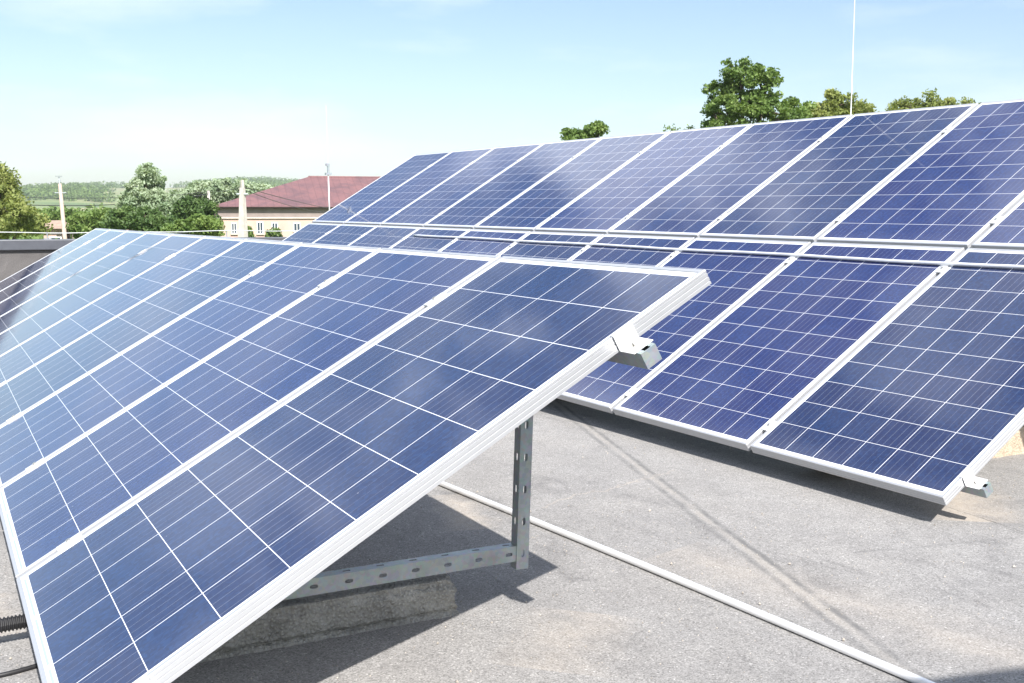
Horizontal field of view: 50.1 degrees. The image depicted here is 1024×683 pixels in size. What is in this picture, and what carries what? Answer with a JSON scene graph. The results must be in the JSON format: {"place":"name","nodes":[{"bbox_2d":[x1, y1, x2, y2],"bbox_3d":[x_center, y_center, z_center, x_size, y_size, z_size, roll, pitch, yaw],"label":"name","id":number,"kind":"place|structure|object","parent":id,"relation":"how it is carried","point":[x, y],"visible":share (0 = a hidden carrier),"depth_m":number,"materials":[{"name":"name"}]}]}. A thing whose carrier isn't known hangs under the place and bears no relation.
{"place":"outdoors","nodes":[
{"label":"outdoors","id":0,"kind":"place"},
{"bbox_2d":[23,186,219,211],"bbox_3d":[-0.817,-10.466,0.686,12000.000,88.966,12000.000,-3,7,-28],"label":"ground","id":1,"kind":"structure","parent":0,"point":[55,201],"depth_m":777.25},
{"bbox_2d":[0,161,54,238],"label":"broad tree","id":2,"kind":"object","parent":1,"relation":"on","point":[17,214],"visible":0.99,"depth_m":45.54,"materials":[{"name":"green plant"}]},
{"bbox_2d":[36,207,77,231],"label":"broad tree","id":3,"kind":"object","parent":1,"relation":"on","point":[52,214],"visible":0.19,"depth_m":84.28,"materials":[{"name":"green plant"}]},
{"bbox_2d":[44,220,70,238],"bbox_3d":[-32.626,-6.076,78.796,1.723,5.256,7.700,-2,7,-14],"label":"cottage","id":4,"kind":"structure","parent":1,"relation":"on","point":[57,228],"depth_m":75.95,"materials":[{"name":"white paint"}]},
{"bbox_2d":[55,176,66,238],"bbox_3d":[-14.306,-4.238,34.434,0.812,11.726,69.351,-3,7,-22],"label":"utility pole","id":5,"kind":"object","parent":1,"relation":"on","point":[61,193],"visible":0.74,"depth_m":65.91,"materials":[{"name":"white concrete"}]},
{"bbox_2d":[65,207,126,238],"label":"broad tree","id":6,"kind":"object","parent":1,"relation":"on","point":[81,221],"visible":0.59,"depth_m":59.37,"materials":[{"name":"green plant"}]},
{"bbox_2d":[9,230,255,238],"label":"scrub","id":7,"kind":"object","parent":1,"relation":"on","point":[41,236],"depth_m":102.39,"materials":[{"name":"green plant"}]},
{"bbox_2d":[99,204,177,232],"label":"bushy tree","id":8,"kind":"object","parent":1,"relation":"on","point":[133,218],"visible":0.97,"depth_m":47.63,"materials":[{"name":"green plant"}]},
{"bbox_2d":[114,162,180,216],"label":"tall tree","id":9,"kind":"object","parent":1,"relation":"on","point":[145,186],"visible":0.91,"depth_m":73.56,"materials":[{"name":"green plant"}]},
{"bbox_2d":[18,176,298,230],"bbox_3d":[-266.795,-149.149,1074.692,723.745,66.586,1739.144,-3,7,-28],"label":"hill woods","id":10,"kind":"object","parent":1,"relation":"on","point":[76,190],"visible":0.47,"depth_m":875.47,"materials":[{"name":"green plant"}]},
{"bbox_2d":[168,188,197,202],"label":"tree","id":11,"kind":"object","parent":1,"relation":"on","point":[175,192],"visible":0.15,"depth_m":117.36,"materials":[{"name":"green plant"}]},
{"bbox_2d":[160,213,225,236],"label":"bushy tree","id":12,"kind":"object","parent":1,"relation":"on","point":[207,224],"visible":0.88,"depth_m":44.51,"materials":[{"name":"green plant"}]},
{"bbox_2d":[168,195,221,218],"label":"bushy tree","id":13,"kind":"object","parent":1,"relation":"on","point":[186,207],"visible":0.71,"depth_m":61.54,"materials":[{"name":"green plant"}]},
{"bbox_2d":[183,180,225,203],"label":"tree","id":14,"kind":"object","parent":1,"relation":"on","point":[195,187],"visible":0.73,"depth_m":117.05,"materials":[{"name":"green plant"}]},
{"bbox_2d":[206,177,239,202],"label":"tree","id":15,"kind":"object","parent":1,"relation":"on","point":[223,184],"visible":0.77,"depth_m":117.12,"materials":[{"name":"green plant"}]},
{"bbox_2d":[236,180,247,236],"bbox_3d":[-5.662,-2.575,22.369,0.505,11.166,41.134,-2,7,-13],"label":"utility pole","id":16,"kind":"object","parent":1,"relation":"on","point":[242,194],"visible":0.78,"depth_m":41.94,"materials":[{"name":"white concrete"}]},
{"bbox_2d":[245,190,318,211],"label":"power cable","id":17,"kind":"object","parent":16,"relation":"attached to","point":[276,201],"visible":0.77,"depth_m":51.99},
{"bbox_2d":[244,187,331,208],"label":"power cable","id":18,"kind":"object","parent":16,"relation":"attached to","point":[284,198],"visible":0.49,"depth_m":51.73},
{"bbox_2d":[231,176,260,198],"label":"tree","id":19,"kind":"object","parent":1,"relation":"on","point":[253,186],"visible":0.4,"depth_m":117.23,"materials":[{"name":"green plant"}]},
{"bbox_2d":[247,226,253,236],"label":"shrub","id":20,"kind":"object","parent":1,"relation":"on","point":[250,233],"visible":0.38,"depth_m":83.74,"materials":[{"name":"green plant"}]},
{"bbox_2d":[258,182,275,190],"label":"tree","id":21,"kind":"object","parent":1,"relation":"on","point":[263,186],"visible":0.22,"depth_m":116.99,"materials":[{"name":"green plant"}]},
{"bbox_2d":[264,227,282,236],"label":"shrub","id":22,"kind":"object","parent":1,"relation":"on","point":[270,233],"visible":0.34,"depth_m":83.69,"materials":[{"name":"green plant"}]},
{"bbox_2d":[214,176,380,236],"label":"house","id":23,"kind":"structure","parent":1,"relation":"on","point":[263,214],"depth_m":92.64,"materials":[{"name":"beige concrete"}]},
{"bbox_2d":[231,223,237,234],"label":"window","id":24,"kind":"structure","parent":23,"relation":"in","point":[233,225],"depth_m":91.10,"materials":[{"name":"white glass"}]},
{"bbox_2d":[256,222,263,234],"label":"window","id":25,"kind":"structure","parent":23,"relation":"in","point":[259,224],"depth_m":91.65,"materials":[{"name":"white glass"}]},
{"bbox_2d":[272,222,277,227],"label":"window","id":26,"kind":"structure","parent":23,"relation":"in","point":[274,224],"depth_m":91.95,"materials":[{"name":"white glass"}]},
{"bbox_2d":[293,223,300,231],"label":"window","id":27,"kind":"structure","parent":23,"relation":"in","point":[296,226],"depth_m":92.42,"materials":[{"name":"white glass"}]},
{"bbox_2d":[559,120,610,140],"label":"bushy tree","id":28,"kind":"object","parent":1,"relation":"on","point":[598,128],"visible":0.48,"depth_m":41.70,"materials":[{"name":"green plant"}]},
{"bbox_2d":[663,124,680,131],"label":"sparse tree","id":29,"kind":"object","parent":1,"relation":"on","point":[672,129],"visible":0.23,"depth_m":41.95,"materials":[{"name":"green plant"}]},
{"bbox_2d":[699,56,807,127],"bbox_3d":[8.704,-4.761,40.586,3.544,11.368,3.134,-3,7,-28],"label":"tall tree","id":30,"kind":"object","parent":1,"relation":"on","point":[753,104],"visible":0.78,"depth_m":39.62,"materials":[{"name":"green plant"}]},
{"bbox_2d":[776,96,818,120],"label":"bushy tree","id":31,"kind":"object","parent":1,"relation":"on","point":[793,102],"visible":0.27,"depth_m":43.65,"materials":[{"name":"green plant"}]},
{"bbox_2d":[811,87,881,117],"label":"bushy tree","id":32,"kind":"object","parent":1,"relation":"on","point":[834,104],"visible":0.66,"depth_m":43.68,"materials":[{"name":"green plant"}]},
{"bbox_2d":[885,102,904,110],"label":"sparse tree","id":33,"kind":"object","parent":1,"relation":"on","point":[889,106],"visible":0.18,"depth_m":49.70,"materials":[{"name":"green plant"}]},
{"bbox_2d":[888,95,923,109],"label":"sparse tree","id":34,"kind":"object","parent":1,"relation":"on","point":[907,104],"visible":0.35,"depth_m":49.92,"materials":[{"name":"green plant"}]},
{"bbox_2d":[911,87,946,108],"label":"sparse tree","id":35,"kind":"object","parent":1,"relation":"on","point":[930,94],"visible":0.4,"depth_m":49.61,"materials":[{"name":"green plant"}]},
{"bbox_2d":[932,96,958,105],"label":"sparse tree","id":36,"kind":"object","parent":1,"relation":"on","point":[951,101],"visible":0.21,"depth_m":49.80,"materials":[{"name":"green plant"}]},
{"bbox_2d":[955,96,981,104],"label":"sparse tree","id":37,"kind":"object","parent":1,"relation":"on","point":[965,101],"visible":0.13,"depth_m":50.24,"materials":[{"name":"green plant"}]},
{"bbox_3d":[2.056,2.945,5.354,21.800,4.010,20.600,-3,7,-28],"label":"building base","id":38,"kind":"object","parent":1,"relation":"on","visible":0},
{"bbox_2d":[0,398,1023,682],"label":"flat roof","id":39,"kind":"structure","parent":38,"relation":"on","point":[842,580],"depth_m":3.44,"materials":[{"name":"concrete"}]},
{"bbox_2d":[0,613,27,632],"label":"corrugated hose","id":40,"kind":"object","parent":39,"relation":"on","point":[12,623],"visible":0.33,"depth_m":2.89,"materials":[{"name":"black plastic"}]},
{"bbox_2d":[0,663,37,677],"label":"black cable","id":41,"kind":"object","parent":39,"relation":"on","point":[18,670],"visible":0.46,"depth_m":2.72,"materials":[{"name":"plastic"}]},
{"bbox_2d":[0,237,286,281],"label":"parapet wall","id":42,"kind":"structure","parent":39,"relation":"on","point":[17,255],"depth_m":12.36,"materials":[{"name":"concrete"}]},
{"bbox_2d":[0,230,297,239],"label":"lightning wire","id":43,"kind":"object","parent":42,"relation":"on","point":[146,231],"visible":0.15,"depth_m":13.02,"materials":[{"name":"metal"}]},
{"bbox_2d":[325,111,331,209],"bbox_3d":[-2.370,-2.199,14.118,0.080,1.688,0.171,-3,7,-28],"label":"lightning rod","id":44,"kind":"object","parent":42,"relation":"on","point":[327,165],"visible":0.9,"depth_m":14.11,"materials":[{"name":"metal"}]},
{"bbox_2d":[197,556,459,663],"bbox_3d":[-0.644,0.740,3.005,0.988,0.105,0.271,-3,7,-28],"label":"concrete block","id":45,"kind":"object","parent":39,"relation":"on","point":[300,620],"depth_m":2.97,"materials":[{"name":"grey concrete"}]},
{"bbox_2d":[0,415,1022,682],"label":"roof grit","id":46,"kind":"object","parent":39,"relation":"on","point":[670,563],"visible":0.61,"depth_m":3.57,"materials":[{"name":"grey gravel"}]},
{"bbox_2d":[439,481,935,682],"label":"metal conduit","id":47,"kind":"object","parent":39,"relation":"on","point":[899,672],"visible":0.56,"depth_m":3.21,"materials":[{"name":"silver metal"}]},
{"bbox_2d":[850,0,854,113],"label":"lightning rod","id":48,"kind":"object","parent":39,"relation":"on","point":[852,57],"depth_m":8.03,"materials":[{"name":"metal"}]},
{"bbox_2d":[993,426,1023,457],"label":"concrete block","id":49,"kind":"object","parent":39,"relation":"on","point":[1014,445],"depth_m":5.21,"materials":[{"name":"beige concrete"}]},
{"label":"utility pole","id":50,"kind":"object","parent":1,"relation":"on","visible":0},
{"bbox_2d":[32,193,207,205],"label":"power cable","id":51,"kind":"object","parent":50,"relation":"attached to","point":[87,205],"visible":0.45,"depth_m":70.73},
{"bbox_2d":[0,0,1023,187],"label":"sky","id":52,"kind":"structure","parent":0,"point":[91,90],"materials":[{"name":"blue"}]},
{"bbox_3d":[-2.968,0.265,7.156,1.103,0.106,0.272,-3,7,-28],"label":"concrete block","id":53,"kind":"object","parent":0,"visible":0},
{"bbox_2d":[0,241,661,682],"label":"mounting rack","id":54,"kind":"object","parent":53,"relation":"on","point":[636,349],"visible":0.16,"depth_m":3.10,"materials":[{"name":"metal"}]},
{"bbox_2d":[0,228,109,290],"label":"solar panel","id":55,"kind":"object","parent":54,"relation":"attached to","point":[47,259],"visible":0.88,"depth_m":10.93,"materials":[{"name":"glass"}]},
{"bbox_2d":[0,229,127,301],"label":"solar panel","id":56,"kind":"object","parent":54,"relation":"attached to","point":[51,267],"visible":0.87,"depth_m":10.00,"materials":[{"name":"glass"}]},
{"bbox_2d":[0,230,147,315],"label":"solar panel","id":57,"kind":"object","parent":54,"relation":"attached to","point":[60,275],"visible":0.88,"depth_m":9.08,"materials":[{"name":"glass"}]},
{"bbox_2d":[0,232,173,333],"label":"solar panel","id":58,"kind":"object","parent":54,"relation":"attached to","point":[62,289],"visible":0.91,"depth_m":8.15,"materials":[{"name":"glass"}]},
{"bbox_2d":[0,234,204,355],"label":"solar panel","id":59,"kind":"object","parent":54,"relation":"attached to","point":[75,301],"visible":0.85,"depth_m":7.23,"materials":[{"name":"glass"}]},
{"bbox_2d":[0,236,246,382],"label":"solar panel","id":60,"kind":"object","parent":54,"relation":"attached to","point":[49,341],"visible":0.83,"depth_m":6.31,"materials":[{"name":"glass"}]},
{"bbox_2d":[0,238,302,426],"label":"solar panel","id":61,"kind":"object","parent":54,"relation":"attached to","point":[55,372],"visible":0.88,"depth_m":5.37,"materials":[{"name":"glass"}]},
{"bbox_2d":[0,243,380,487],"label":"solar panel","id":62,"kind":"object","parent":54,"relation":"attached to","point":[48,427],"visible":0.83,"depth_m":4.44,"materials":[{"name":"glass"}]},
{"bbox_2d":[0,248,500,578],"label":"solar panel","id":63,"kind":"object","parent":54,"relation":"attached to","point":[93,478],"visible":0.8,"depth_m":3.51,"materials":[{"name":"glass"}]},
{"bbox_2d":[16,256,711,682],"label":"solar panel","id":64,"kind":"object","parent":54,"relation":"attached to","point":[178,574],"visible":1,"depth_m":2.54,"materials":[{"name":"glass"}]},
{"bbox_3d":[0.007,0.016,9.217,1.698,0.132,0.226,-3,7,-28],"label":"concrete block","id":65,"kind":"object","parent":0,"visible":0},
{"bbox_2d":[325,127,1002,497],"bbox_3d":[0.164,-0.838,9.017,2.720,1.661,10.494,-4,8,-30],"label":"mounting rack","id":66,"kind":"object","parent":65,"relation":"on","point":[977,485],"visible":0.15,"depth_m":4.89,"materials":[{"name":"metal"}]},
{"bbox_2d":[282,223,340,242],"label":"solar panel","id":67,"kind":"object","parent":66,"relation":"attached to","point":[310,232],"visible":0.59,"depth_m":12.87,"materials":[{"name":"glass"}]},
{"bbox_2d":[313,224,377,244],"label":"solar panel","id":68,"kind":"object","parent":66,"relation":"attached to","point":[345,234],"visible":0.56,"depth_m":11.98,"materials":[{"name":"glass"}]},
{"bbox_2d":[312,151,451,223],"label":"solar panel","id":69,"kind":"object","parent":66,"relation":"attached to","point":[376,190],"visible":0.91,"depth_m":13.25,"materials":[{"name":"glass"}]},
{"bbox_2d":[349,225,419,247],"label":"solar panel","id":70,"kind":"object","parent":66,"relation":"attached to","point":[381,236],"visible":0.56,"depth_m":11.10,"materials":[{"name":"glass"}]},
{"bbox_2d":[344,147,494,224],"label":"solar panel","id":71,"kind":"object","parent":66,"relation":"attached to","point":[413,189],"visible":0.84,"depth_m":12.36,"materials":[{"name":"glass"}]},
{"bbox_2d":[391,227,470,251],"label":"solar panel","id":72,"kind":"object","parent":66,"relation":"attached to","point":[412,242],"visible":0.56,"depth_m":10.22,"materials":[{"name":"glass"}]},
{"bbox_2d":[381,143,543,226],"bbox_3d":[-0.522,-1.644,11.516,1.650,0.038,1.011,-37,23,-22],"label":"solar panel","id":73,"kind":"object","parent":66,"relation":"attached to","point":[454,189],"visible":0.8,"depth_m":11.48,"materials":[{"name":"glass"}]},
{"bbox_2d":[439,229,530,255],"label":"solar panel","id":74,"kind":"object","parent":66,"relation":"attached to","point":[480,246],"visible":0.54,"depth_m":9.33,"materials":[{"name":"glass"}]},
{"bbox_2d":[423,137,601,228],"bbox_3d":[0.004,-1.534,10.634,1.650,0.038,1.011,-37,23,-22],"label":"solar panel","id":75,"kind":"object","parent":66,"relation":"attached to","point":[473,209],"visible":0.85,"depth_m":10.59,"materials":[{"name":"glass"}]},
{"bbox_2d":[498,231,603,259],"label":"solar panel","id":76,"kind":"object","parent":66,"relation":"attached to","point":[546,251],"visible":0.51,"depth_m":8.45,"materials":[{"name":"glass"}]},
{"bbox_2d":[474,131,669,231],"bbox_3d":[0.531,-1.424,9.753,1.650,0.040,1.011,-37,23,-22],"label":"solar panel","id":77,"kind":"object","parent":66,"relation":"attached to","point":[532,208],"visible":0.85,"depth_m":9.71,"materials":[{"name":"glass"}]},
{"bbox_2d":[570,234,694,266],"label":"solar panel","id":78,"kind":"object","parent":66,"relation":"attached to","point":[626,255],"visible":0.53,"depth_m":7.56,"materials":[{"name":"glass"}]},
{"bbox_2d":[534,124,751,233],"bbox_3d":[1.058,-1.315,8.871,1.650,0.040,1.011,-37,23,-22],"label":"solar panel","id":79,"kind":"object","parent":66,"relation":"attached to","point":[616,197],"visible":0.89,"depth_m":8.82,"materials":[{"name":"glass"}]},
{"bbox_2d":[557,237,810,413],"bbox_3d":[0.873,-0.154,6.484,1.650,0.040,1.011,-37,23,-22],"label":"solar panel","id":80,"kind":"object","parent":66,"relation":"attached to","point":[736,279],"visible":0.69,"depth_m":6.26,"materials":[{"name":"glass"}]},
{"bbox_2d":[413,234,1023,268],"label":"panel frame","id":81,"kind":"object","parent":66,"relation":"on","point":[843,257],"visible":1,"depth_m":6.43,"materials":[{"name":"silver metal"}]},
{"bbox_2d":[608,114,852,237],"bbox_3d":[1.584,-1.206,7.989,1.650,0.039,1.011,-37,23,-22],"label":"solar panel","id":82,"kind":"object","parent":66,"relation":"attached to","point":[703,196],"visible":0.9,"depth_m":7.93,"materials":[{"name":"glass"}]},
{"bbox_2d":[613,242,964,450],"bbox_3d":[1.399,-0.044,5.603,1.650,0.039,1.011,-37,23,-22],"label":"solar panel","id":83,"kind":"object","parent":66,"relation":"attached to","point":[781,342],"visible":0.94,"depth_m":5.52,"materials":[{"name":"glass"}]},
{"bbox_2d":[699,103,978,243],"bbox_3d":[2.111,-1.096,7.107,1.650,0.038,1.011,-37,23,-22],"label":"solar panel","id":84,"kind":"object","parent":66,"relation":"attached to","point":[813,193],"visible":0.91,"depth_m":7.04,"materials":[{"name":"glass"}]},
{"bbox_2d":[750,248,1023,505],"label":"solar panel","id":85,"kind":"object","parent":66,"relation":"attached to","point":[920,394],"visible":1,"depth_m":4.65,"materials":[{"name":"glass"}]},
{"bbox_2d":[816,99,1023,249],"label":"solar panel","id":86,"kind":"object","parent":66,"relation":"attached to","point":[960,183],"visible":0.82,"depth_m":6.19,"materials":[{"name":"glass"}]},
{"bbox_2d":[971,197,1023,249],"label":"solar panel","id":87,"kind":"object","parent":66,"relation":"attached to","point":[1006,231],"visible":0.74,"depth_m":5.43,"materials":[{"name":"glass"}]}
]}

